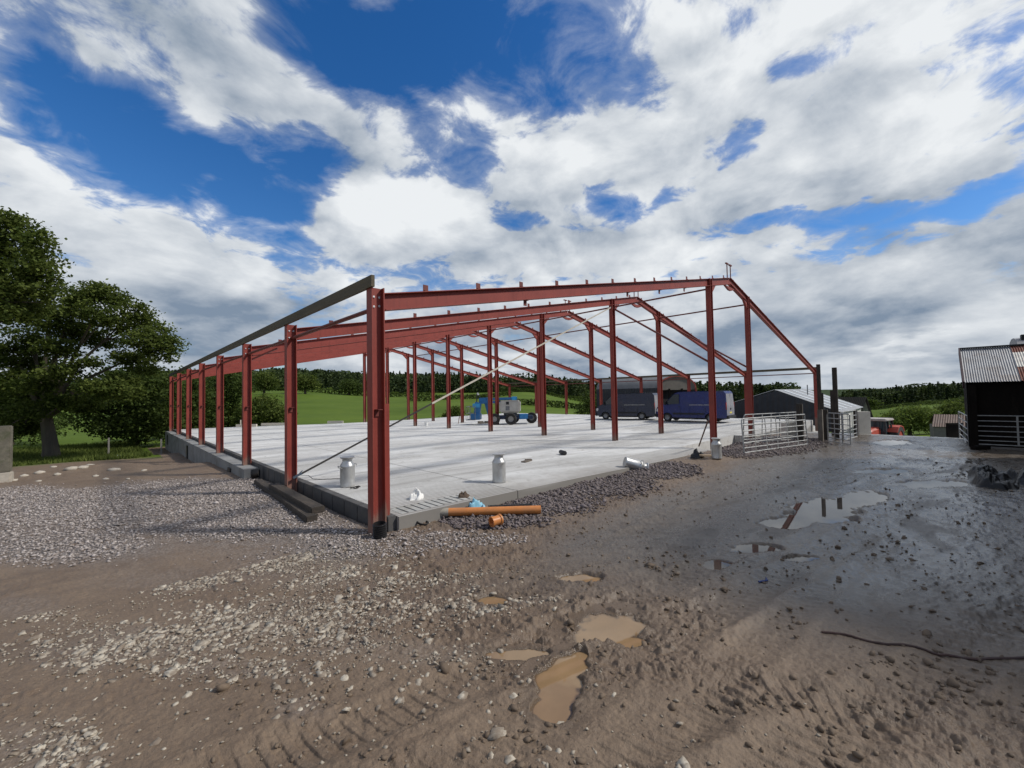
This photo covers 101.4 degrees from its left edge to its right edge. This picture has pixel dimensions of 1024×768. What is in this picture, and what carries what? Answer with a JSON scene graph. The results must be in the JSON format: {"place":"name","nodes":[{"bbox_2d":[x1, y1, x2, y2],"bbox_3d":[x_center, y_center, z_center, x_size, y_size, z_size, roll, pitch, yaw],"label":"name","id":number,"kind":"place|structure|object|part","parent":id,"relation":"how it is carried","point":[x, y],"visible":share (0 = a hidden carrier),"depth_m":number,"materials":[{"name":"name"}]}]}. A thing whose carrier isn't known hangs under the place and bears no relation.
{"place":"outdoors","nodes":[
{"label":"outdoors","id":0,"kind":"place"},
{"bbox_2d":[0,475,527,567],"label":"gravel","id":1,"kind":"structure","parent":0,"point":[82,494],"depth_m":8.08,"materials":[{"name":"gravel"}]},
{"bbox_2d":[250,468,259,478],"bbox_3d":[-7.795,2.718,12.739,0.233,0.302,0.284,0,-2,-21],"label":"ribbed pipe","id":2,"kind":"object","parent":1,"relation":"on","point":[254,473],"visible":1,"depth_m":12.65,"materials":[{"name":"black plastic"}]},
{"bbox_2d":[181,413,812,529],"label":"concrete floor","id":3,"kind":"structure","parent":0,"point":[435,459],"depth_m":16.96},
{"bbox_2d":[236,424,256,426],"bbox_3d":[-20.848,3.266,32.929,1.595,0.200,0.160,-1,-2,0],"label":"timber bearer","id":4,"kind":"object","parent":3,"relation":"on","point":[240,425],"visible":0.71,"depth_m":32.85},
{"bbox_2d":[261,423,284,425],"bbox_3d":[-19.042,3.270,34.136,2.694,0.200,0.160,-1,-2,0],"label":"timber bearer","id":5,"kind":"object","parent":3,"relation":"on","point":[268,424],"visible":0.64,"depth_m":34.05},
{"bbox_2d":[327,421,343,422],"bbox_3d":[-15.069,3.250,35.771,1.320,0.200,0.160,-1,-2,0],"label":"timber bearer","id":6,"kind":"object","parent":3,"relation":"on","point":[335,421],"visible":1,"depth_m":35.69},
{"bbox_2d":[338,456,356,487],"bbox_3d":[-3.863,2.055,9.841,0.334,0.697,0.444,-2,-2,38],"label":"milk churn","id":7,"kind":"object","parent":3,"relation":"on","point":[347,466],"visible":1,"depth_m":9.72,"materials":[{"name":"metal"}]},
{"bbox_2d":[409,487,423,499],"bbox_3d":[-1.939,2.231,8.530,0.326,0.236,0.278,1,-2,-44],"label":"cloth","id":8,"kind":"object","parent":3,"relation":"on","point":[416,494],"visible":0.98,"depth_m":8.47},
{"bbox_2d":[390,494,474,513],"bbox_3d":[-1.513,2.564,8.153,1.680,0.494,0.480,1,-2,-44],"label":"slatted panel","id":9,"kind":"object","parent":3,"relation":"in","point":[427,504],"visible":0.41,"depth_m":8.07,"materials":[{"name":"concrete"}]},
{"bbox_2d":[458,491,469,497],"bbox_3d":[-0.992,2.269,8.634,0.295,0.153,0.240,1,-2,-44],"label":"sack","id":10,"kind":"object","parent":9,"relation":"on","point":[463,495],"visible":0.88,"depth_m":8.57,"materials":[{"name":"fabric"}]},
{"bbox_2d":[169,262,817,534],"bbox_3d":[-1.374,-0.495,31.106,34.768,8.970,33.365,1,-2,-44],"label":"steel barn frame","id":11,"kind":"object","parent":3,"relation":"on","point":[376,343],"visible":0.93,"depth_m":17.52,"materials":[{"name":"metal"}]},
{"bbox_2d":[292,307,610,479],"bbox_3d":[0.109,-0.721,15.296,14.702,6.426,1.168,1,-2,-44],"label":"ratchet strap","id":12,"kind":"object","parent":11,"relation":"attached to","point":[331,457],"visible":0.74,"depth_m":13.67,"materials":[{"name":"fabric"}]},
{"bbox_2d":[492,452,505,482],"bbox_3d":[-0.317,2.036,10.201,0.334,0.697,0.444,0,-2,-17],"label":"milk churn","id":13,"kind":"object","parent":3,"relation":"on","point":[498,469],"visible":1,"depth_m":10.07,"materials":[{"name":"metal"}]},
{"bbox_2d":[466,393,536,424],"bbox_3d":[-0.828,1.996,34.836,5.779,2.652,2.290,-1,-2,3],"label":"boom lift","id":14,"kind":"object","parent":3,"relation":"on","point":[510,408],"visible":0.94,"depth_m":34.10,"materials":[{"name":"metal"}]},
{"bbox_2d":[595,393,657,419],"bbox_3d":[10.154,1.952,37.033,5.431,2.276,2.288,-2,-2,32],"label":"parked van","id":15,"kind":"object","parent":3,"relation":"on","point":[641,406],"visible":0.81,"depth_m":35.96,"materials":[{"name":"grey paint"}]},
{"bbox_3d":[12.109,1.714,35.308,0.100,1.544,0.823,-2,-2,32],"label":"rear door","id":16,"kind":"part","parent":15,"relation":"part of","materials":[{"name":"paint"}]},
{"bbox_2d":[623,457,648,469],"bbox_3d":[3.711,2.425,12.573,0.697,0.444,0.334,15,42,0],"label":"milk churn","id":17,"kind":"object","parent":3,"relation":"on","point":[631,463],"visible":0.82,"depth_m":12.44,"materials":[{"name":"metal"}]},
{"bbox_2d":[655,391,735,420],"bbox_3d":[14.077,1.728,32.531,5.548,2.326,2.337,-3,-2,44],"label":"parked van","id":18,"kind":"object","parent":3,"relation":"on","point":[686,405],"visible":0.72,"depth_m":31.57,"materials":[{"name":"blue paint"}]},
{"bbox_3d":[12.531,1.207,32.792,1.064,0.779,0.091,-3,-2,44],"label":"side window","id":19,"kind":"part","parent":18,"relation":"part of","materials":[{"name":"black glass"}]},
{"bbox_3d":[15.685,1.481,30.405,0.103,1.577,0.841,-3,-2,44],"label":"rear door","id":20,"kind":"part","parent":18,"relation":"part of","materials":[{"name":"paint"}]},
{"bbox_3d":[16.284,1.489,31.035,0.103,1.577,0.841,-3,-2,44],"label":"rear door","id":21,"kind":"part","parent":18,"relation":"part of","materials":[{"name":"paint"}]},
{"bbox_2d":[0,382,1023,767],"bbox_3d":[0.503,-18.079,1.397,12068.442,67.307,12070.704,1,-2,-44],"label":"ground","id":22,"kind":"structure","parent":0,"point":[710,666],"depth_m":3.82,"materials":[{"name":"brown soil"}]},
{"bbox_2d":[0,426,13,482],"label":"gate pillar","id":23,"kind":"structure","parent":22,"relation":"on","point":[6,454],"depth_m":12.88,"materials":[{"name":"concrete"}]},
{"bbox_2d":[0,206,79,331],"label":"broadleaf tree","id":24,"kind":"object","parent":22,"relation":"on","point":[22,284],"visible":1,"depth_m":20.20,"materials":[{"name":"green plant"}]},
{"bbox_2d":[0,369,81,446],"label":"bush","id":25,"kind":"object","parent":22,"relation":"on","point":[60,422],"visible":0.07,"depth_m":37.21,"materials":[{"name":"green plant"}]},
{"bbox_2d":[64,466,77,470],"bbox_3d":[-15.904,3.074,15.149,0.326,0.191,0.512,-9,-2,-20],"label":"rubble stone","id":26,"kind":"object","parent":22,"relation":"on","point":[71,468],"visible":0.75,"depth_m":14.99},
{"bbox_2d":[78,465,88,468],"bbox_3d":[-15.777,3.065,15.384,0.341,0.144,0.215,-2,3,-18],"label":"rubble stone","id":27,"kind":"object","parent":22,"relation":"on","point":[83,467],"visible":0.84,"depth_m":15.36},
{"bbox_2d":[12,440,164,466],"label":"long grass","id":28,"kind":"structure","parent":22,"relation":"on","point":[72,452],"depth_m":27.14,"materials":[{"name":"green plant"}]},
{"bbox_2d":[0,278,191,457],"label":"broadleaf tree","id":29,"kind":"object","parent":22,"relation":"on","point":[41,392],"visible":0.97,"depth_m":25.80,"materials":[{"name":"green plant"}]},
{"bbox_2d":[108,468,120,470],"bbox_3d":[-14.488,3.136,15.262,0.300,0.175,0.354,-13,-11,40],"label":"rubble stone","id":30,"kind":"object","parent":22,"relation":"on","point":[112,469],"visible":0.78,"depth_m":15.17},
{"bbox_2d":[54,355,196,445],"bbox_3d":[-30.211,1.400,33.585,10.755,7.822,6.673,-2,-2,19],"label":"bush","id":31,"kind":"object","parent":22,"relation":"on","point":[127,420],"visible":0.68,"depth_m":32.24,"materials":[{"name":"green plant"}]},
{"bbox_2d":[160,439,161,453],"bbox_3d":[-23.002,4.206,27.489,0.090,1.200,0.090,1,-2,-44],"label":"fence post","id":32,"kind":"object","parent":22,"relation":"on","point":[160,446],"visible":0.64,"depth_m":27.45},
{"bbox_2d":[151,365,230,439],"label":"bush","id":33,"kind":"object","parent":22,"relation":"on","point":[210,422],"visible":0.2,"depth_m":41.46,"materials":[{"name":"green plant"}]},
{"bbox_2d":[165,431,257,478],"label":"concrete wall","id":34,"kind":"structure","parent":22,"relation":"on","point":[192,450],"depth_m":19.03,"materials":[{"name":"grey concrete"}]},
{"bbox_2d":[195,372,259,426],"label":"bush","id":35,"kind":"object","parent":22,"relation":"on","point":[231,389],"visible":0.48,"depth_m":46.91,"materials":[{"name":"green plant"}]},
{"bbox_2d":[215,403,240,426],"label":"bush","id":36,"kind":"object","parent":22,"relation":"on","point":[232,416],"visible":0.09,"depth_m":49.22,"materials":[{"name":"green plant"}]},
{"bbox_2d":[231,393,297,425],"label":"bush","id":37,"kind":"object","parent":22,"relation":"on","point":[264,410],"visible":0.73,"depth_m":42.46,"materials":[{"name":"green plant"}]},
{"bbox_2d":[252,368,282,392],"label":"tree","id":38,"kind":"object","parent":22,"relation":"on","point":[264,382],"visible":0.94,"depth_m":169.24,"materials":[{"name":"green plant"}]},
{"bbox_2d":[113,367,423,375],"bbox_3d":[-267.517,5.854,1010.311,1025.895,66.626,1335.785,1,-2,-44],"label":"woodland","id":39,"kind":"object","parent":22,"relation":"on","point":[277,369],"visible":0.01,"depth_m":601.85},
{"bbox_2d":[173,429,395,531],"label":"kerb","id":40,"kind":"structure","parent":22,"relation":"on","point":[349,507],"depth_m":9.36,"materials":[{"name":"concrete"}]},
{"bbox_2d":[254,479,316,522],"bbox_3d":[-5.476,2.651,9.872,0.200,0.170,5.287,0,-2,-41],"label":"timber sleeper","id":41,"kind":"object","parent":22,"relation":"on","point":[305,516],"visible":0.82,"depth_m":8.88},
{"bbox_2d":[268,483,324,513],"bbox_3d":[-4.906,2.517,9.394,0.250,0.145,3.384,1,-2,-42],"label":"timber sleeper","id":42,"kind":"object","parent":41,"relation":"on","point":[303,501],"visible":0.97,"depth_m":8.96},
{"bbox_2d":[297,372,322,393],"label":"tree","id":43,"kind":"object","parent":22,"relation":"on","point":[304,382],"visible":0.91,"depth_m":174.09,"materials":[{"name":"green plant"}]},
{"bbox_2d":[332,377,362,395],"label":"tree","id":44,"kind":"object","parent":22,"relation":"on","point":[353,386],"visible":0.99,"depth_m":198.71,"materials":[{"name":"green plant"}]},
{"bbox_2d":[0,522,695,767],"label":"pale stones","id":45,"kind":"object","parent":22,"relation":"on","point":[496,732],"visible":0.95,"depth_m":3.81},
{"bbox_2d":[275,388,434,396],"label":"hedge","id":46,"kind":"object","parent":22,"relation":"on","point":[427,394],"visible":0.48,"depth_m":203.42,"materials":[{"name":"green plant"}]},
{"bbox_2d":[120,368,597,398],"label":"woodland","id":47,"kind":"object","parent":22,"relation":"on","point":[397,382],"visible":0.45,"depth_m":295.78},
{"bbox_2d":[372,521,386,538],"bbox_3d":[-2.163,2.393,6.860,0.224,0.240,0.224,-3,4,-44],"label":"ribbed pipe","id":48,"kind":"object","parent":22,"relation":"on","point":[379,529],"visible":0.98,"depth_m":6.78,"materials":[{"name":"black plastic"}]},
{"bbox_2d":[417,520,428,525],"bbox_3d":[-1.602,2.478,7.513,0.230,0.035,0.230,12,1,-43],"label":"drain ring","id":49,"kind":"object","parent":22,"relation":"on","point":[425,524],"visible":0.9,"depth_m":7.43,"materials":[{"name":"black plastic"}]},
{"bbox_2d":[0,525,868,767],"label":"stone chips","id":50,"kind":"object","parent":22,"relation":"on","point":[182,653],"visible":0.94,"depth_m":3.62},
{"bbox_2d":[438,403,468,416],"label":"bush","id":51,"kind":"object","parent":22,"relation":"on","point":[455,411],"visible":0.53,"depth_m":59.39,"materials":[{"name":"green plant"}]},
{"bbox_2d":[406,391,512,400],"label":"hedge","id":52,"kind":"object","parent":22,"relation":"on","point":[483,395],"visible":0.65,"depth_m":166.40,"materials":[{"name":"green plant"}]},
{"bbox_2d":[478,597,507,604],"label":"puddle","id":53,"kind":"object","parent":22,"relation":"on","point":[490,600],"visible":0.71,"depth_m":4.44,"materials":[{"name":"liquid"}]},
{"bbox_2d":[426,387,589,402],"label":"hedge","id":54,"kind":"object","parent":22,"relation":"on","point":[532,391],"visible":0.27,"depth_m":269.24,"materials":[{"name":"green plant"}]},
{"bbox_2d":[485,649,549,660],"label":"puddle","id":55,"kind":"object","parent":22,"relation":"on","point":[525,655],"visible":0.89,"depth_m":3.41,"materials":[{"name":"liquid"}]},
{"bbox_2d":[499,398,582,408],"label":"hedge","id":56,"kind":"object","parent":22,"relation":"on","point":[530,402],"visible":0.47,"depth_m":124.44,"materials":[{"name":"green plant"}]},
{"bbox_2d":[532,652,587,723],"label":"puddle","id":57,"kind":"object","parent":22,"relation":"on","point":[559,683],"visible":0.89,"depth_m":2.99,"materials":[{"name":"liquid"}]},
{"bbox_2d":[559,574,600,581],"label":"puddle","id":58,"kind":"object","parent":22,"relation":"on","point":[584,577],"visible":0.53,"depth_m":4.98,"materials":[{"name":"liquid"}]},
{"bbox_2d":[572,389,596,414],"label":"bush","id":59,"kind":"object","parent":22,"relation":"on","point":[585,406],"visible":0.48,"depth_m":69.59,"materials":[{"name":"green plant"}]},
{"bbox_2d":[196,472,1023,767],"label":"mud clods","id":60,"kind":"object","parent":22,"relation":"on","point":[444,666],"visible":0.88,"depth_m":2.87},
{"bbox_2d":[573,614,646,647],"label":"puddle","id":61,"kind":"object","parent":22,"relation":"on","point":[623,630],"visible":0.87,"depth_m":3.74,"materials":[{"name":"liquid"}]},
{"bbox_2d":[438,435,833,530],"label":"purple stones","id":62,"kind":"object","parent":22,"relation":"on","point":[666,469],"visible":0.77,"depth_m":9.99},
{"bbox_2d":[469,497,484,506],"bbox_3d":[-0.709,2.364,8.302,0.405,0.265,0.240,1,-2,-44],"label":"plastic bag","id":63,"kind":"object","parent":62,"relation":"on","point":[476,503],"visible":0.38,"depth_m":8.26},
{"bbox_2d":[440,505,540,515],"bbox_3d":[-0.404,2.386,7.878,1.891,0.168,0.154,-1,-2,0],"label":"drain pipe","id":64,"kind":"object","parent":62,"relation":"on","point":[470,511],"visible":0.86,"depth_m":7.81,"materials":[{"name":"orange plastic"}]},
{"bbox_2d":[488,514,503,526],"bbox_3d":[-0.274,2.330,7.159,0.202,0.193,0.187,0,-2,-36],"label":"pipe coupling","id":65,"kind":"object","parent":62,"relation":"on","point":[497,519],"visible":1,"depth_m":7.13,"materials":[{"name":"orange plastic"}]},
{"bbox_2d":[488,503,531,506],"bbox_3d":[-0.037,2.419,8.274,0.864,0.089,0.089,-1,-2,-6],"label":"ribbed hose","id":66,"kind":"object","parent":62,"relation":"on","point":[526,504],"visible":0.53,"depth_m":8.26,"materials":[{"name":"black plastic"}]},
{"bbox_2d":[595,377,800,401],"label":"woodland","id":67,"kind":"object","parent":22,"relation":"on","point":[736,390],"visible":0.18,"depth_m":244.08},
{"bbox_2d":[698,421,708,446],"bbox_3d":[7.561,1.999,16.591,0.056,1.261,2.546,-1,-2,16],"label":"prop pole","id":68,"kind":"object","parent":22,"relation":"on","point":[703,433],"visible":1,"depth_m":16.43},
{"bbox_2d":[699,454,710,456],"bbox_3d":[6.872,2.510,14.711,0.752,0.099,0.134,-1,-2,-15],"label":"plank","id":69,"kind":"object","parent":22,"relation":"on","point":[705,455],"visible":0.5,"depth_m":14.64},
{"bbox_2d":[711,438,721,458],"bbox_3d":[7.016,2.201,14.385,0.334,0.697,0.444,-1,-2,6],"label":"milk churn","id":70,"kind":"object","parent":22,"relation":"on","point":[716,448],"visible":1,"depth_m":14.26,"materials":[{"name":"metal"}]},
{"bbox_2d":[703,560,732,569],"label":"puddle","id":71,"kind":"object","parent":22,"relation":"on","point":[715,564],"visible":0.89,"depth_m":5.28,"materials":[{"name":"liquid"}]},
{"bbox_2d":[455,435,1023,678],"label":"mud crumbs","id":72,"kind":"object","parent":22,"relation":"on","point":[724,589],"visible":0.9,"depth_m":5.23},
{"bbox_2d":[731,544,781,552],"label":"puddle","id":73,"kind":"object","parent":22,"relation":"on","point":[748,548],"visible":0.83,"depth_m":5.84,"materials":[{"name":"liquid"}]},
{"bbox_2d":[743,412,796,443],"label":"metal gate","id":74,"kind":"structure","parent":22,"relation":"on","point":[770,437],"depth_m":18.87,"materials":[{"name":"metal"}]},
{"bbox_2d":[741,414,807,452],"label":"metal gate","id":75,"kind":"structure","parent":22,"relation":"on","point":[766,434],"depth_m":16.54,"materials":[{"name":"metal"}]},
{"bbox_2d":[781,420,804,438],"bbox_3d":[13.361,2.261,19.964,0.800,1.100,0.500,-1,-2,0],"label":"concrete block","id":76,"kind":"object","parent":22,"relation":"on","point":[789,428],"depth_m":19.74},
{"bbox_2d":[733,385,862,431],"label":"dark shed","id":77,"kind":"structure","parent":22,"relation":"on","point":[779,400],"depth_m":39.47,"materials":[{"name":"metal"}]},
{"bbox_2d":[796,404,803,441],"bbox_3d":[12.807,1.886,18.624,0.182,2.008,0.227,1,-2,-44],"label":"timber post","id":78,"kind":"object","parent":22,"relation":"on","point":[799,408],"visible":0.58,"depth_m":18.56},
{"bbox_2d":[783,556,818,561],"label":"puddle","id":79,"kind":"object","parent":22,"relation":"on","point":[800,559],"visible":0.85,"depth_m":5.40,"materials":[{"name":"liquid"}]},
{"bbox_2d":[816,364,823,441],"bbox_3d":[13.910,0.995,18.946,0.200,3.774,0.180,1,-2,-44],"label":"steel post","id":80,"kind":"object","parent":22,"relation":"on","point":[820,417],"visible":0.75,"depth_m":18.89,"materials":[{"name":"metal"}]},
{"bbox_2d":[756,490,887,528],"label":"puddle","id":81,"kind":"object","parent":22,"relation":"on","point":[822,510],"visible":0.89,"depth_m":7.74,"materials":[{"name":"liquid"}]},
{"bbox_2d":[821,393,823,409],"bbox_3d":[14.719,1.657,19.832,0.077,2.463,0.097,1,-2,-44],"label":"steel post","id":82,"kind":"object","parent":22,"relation":"on","point":[822,394],"visible":0.31,"depth_m":19.82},
{"bbox_2d":[823,410,828,439],"bbox_3d":[14.504,2.038,19.417,0.190,1.704,0.237,1,-2,-44],"label":"timber post","id":83,"kind":"object","parent":22,"relation":"on","point":[825,412],"visible":0.32,"depth_m":19.33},
{"bbox_2d":[830,390,833,434],"bbox_3d":[16.491,1.612,21.534,0.131,2.563,0.164,1,-2,-44],"label":"timber post","id":84,"kind":"object","parent":22,"relation":"on","point":[831,406],"visible":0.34,"depth_m":21.52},
{"bbox_2d":[832,367,839,437],"bbox_3d":[15.175,1.048,19.645,0.144,3.646,0.180,1,-2,-44],"label":"timber post","id":85,"kind":"object","parent":22,"relation":"on","point":[835,390],"visible":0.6,"depth_m":19.60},
{"bbox_2d":[827,412,850,444],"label":"metal gate","id":86,"kind":"structure","parent":22,"relation":"on","point":[841,429],"depth_m":17.80,"materials":[{"name":"metal"}]},
{"bbox_2d":[842,410,857,440],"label":"metal gate","id":87,"kind":"structure","parent":22,"relation":"on","point":[847,416],"depth_m":19.77,"materials":[{"name":"metal"}]},
{"bbox_2d":[838,397,872,432],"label":"brown shed","id":88,"kind":"structure","parent":22,"relation":"on","point":[863,402],"depth_m":52.73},
{"bbox_2d":[853,410,857,435],"bbox_3d":[17.239,2.091,21.018,0.128,1.552,0.160,1,-2,-44],"label":"timber post","id":89,"kind":"object","parent":22,"relation":"on","point":[854,419],"visible":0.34,"depth_m":20.98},
{"bbox_2d":[857,411,870,433],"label":"concrete wall","id":90,"kind":"structure","parent":22,"relation":"on","point":[864,422],"depth_m":21.52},
{"bbox_2d":[859,396,883,407],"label":"tree","id":91,"kind":"object","parent":22,"relation":"on","point":[873,403],"visible":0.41,"depth_m":148.78,"materials":[{"name":"green plant"}]},
{"bbox_2d":[852,469,908,473],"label":"puddle","id":92,"kind":"object","parent":22,"relation":"on","point":[881,471],"visible":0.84,"depth_m":11.64,"materials":[{"name":"liquid"}]},
{"bbox_2d":[870,417,904,435],"bbox_3d":[28.357,3.854,32.739,3.924,2.316,2.520,0,-2,-33],"label":"tractor","id":93,"kind":"object","parent":22,"relation":"on","point":[883,426],"visible":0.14,"depth_m":32.28,"materials":[{"name":"red paint"}]},
{"bbox_2d":[870,440,912,445],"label":"puddle","id":94,"kind":"object","parent":22,"relation":"on","point":[889,442],"visible":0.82,"depth_m":18.17,"materials":[{"name":"liquid"}]},
{"bbox_2d":[838,381,963,408],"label":"woodland","id":95,"kind":"object","parent":22,"relation":"on","point":[896,394],"visible":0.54,"depth_m":336.34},
{"bbox_2d":[876,404,943,435],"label":"bush","id":96,"kind":"object","parent":22,"relation":"on","point":[919,416],"visible":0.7,"depth_m":60.85,"materials":[{"name":"green plant"}]},
{"bbox_2d":[871,397,961,409],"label":"hedge","id":97,"kind":"object","parent":22,"relation":"on","point":[916,403],"visible":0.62,"depth_m":309.94,"materials":[{"name":"green plant"}]},
{"bbox_2d":[821,631,1023,660],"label":"cable","id":98,"kind":"object","parent":22,"relation":"on","point":[935,653],"visible":1,"depth_m":3.24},
{"bbox_2d":[898,480,967,487],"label":"puddle","id":99,"kind":"object","parent":22,"relation":"on","point":[924,484],"visible":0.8,"depth_m":9.79,"materials":[{"name":"liquid"}]},
{"bbox_2d":[928,414,965,437],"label":"shed","id":100,"kind":"structure","parent":22,"relation":"on","point":[938,425],"depth_m":47.88,"materials":[{"name":"grey metal"}]},
{"bbox_2d":[932,398,964,414],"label":"field tree","id":101,"kind":"object","parent":22,"relation":"on","point":[950,408],"visible":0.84,"depth_m":94.56,"materials":[{"name":"green plant"}]},
{"bbox_2d":[938,396,964,413],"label":"tree","id":102,"kind":"object","parent":22,"relation":"on","point":[957,399],"visible":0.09,"depth_m":110.61,"materials":[{"name":"green plant"}]},
{"bbox_2d":[946,423,963,437],"bbox_3d":[22.711,2.626,21.483,0.780,1.250,0.140,-1,-2,0],"label":"board panel","id":103,"kind":"object","parent":22,"relation":"on","point":[952,430],"visible":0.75,"depth_m":21.46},
{"bbox_2d":[958,411,968,444],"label":"metal gate","id":104,"kind":"structure","parent":22,"relation":"on","point":[959,424],"depth_m":18.23,"materials":[{"name":"metal"}]},
{"bbox_2d":[970,445,990,449],"bbox_3d":[17.231,2.349,15.420,0.600,0.160,0.220,-1,-2,-6],"label":"timber offcut","id":105,"kind":"object","parent":22,"relation":"on","point":[980,447],"visible":0.95,"depth_m":15.33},
{"bbox_2d":[958,334,1023,450],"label":"tin roof barn","id":106,"kind":"structure","parent":22,"relation":"on","point":[992,378],"depth_m":15.90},
{"bbox_2d":[977,415,1023,446],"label":"metal gate","id":107,"kind":"structure","parent":106,"relation":"attached to","point":[1017,421],"depth_m":15.39,"materials":[{"name":"metal"}]},
{"bbox_2d":[967,464,1023,489],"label":"plastic heap","id":108,"kind":"object","parent":22,"relation":"on","point":[987,476],"visible":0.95,"depth_m":9.38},
{"bbox_2d":[0,0,1023,389],"label":"sky","id":109,"kind":"structure","parent":0,"point":[233,167],"materials":[{"name":"blue"}]},
{"bbox_2d":[559,450,566,454],"bbox_3d":[1.885,2.541,15.554,0.160,0.160,0.410,-1,-2,-16],"label":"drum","id":110,"kind":"object","parent":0,"point":[562,452],"visible":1,"depth_m":15.41,"materials":[{"name":"plastic"}]},
{"bbox_2d":[596,376,696,406],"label":"curved barn","id":111,"kind":"structure","parent":0,"point":[671,388],"depth_m":51.06,"materials":[{"name":"metal"}]},
{"bbox_2d":[690,448,703,458],"bbox_3d":[6.483,2.425,14.745,0.652,0.339,0.371,1,-2,-44],"label":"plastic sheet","id":112,"kind":"object","parent":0,"point":[695,454],"visible":0.95,"depth_m":14.56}
]}

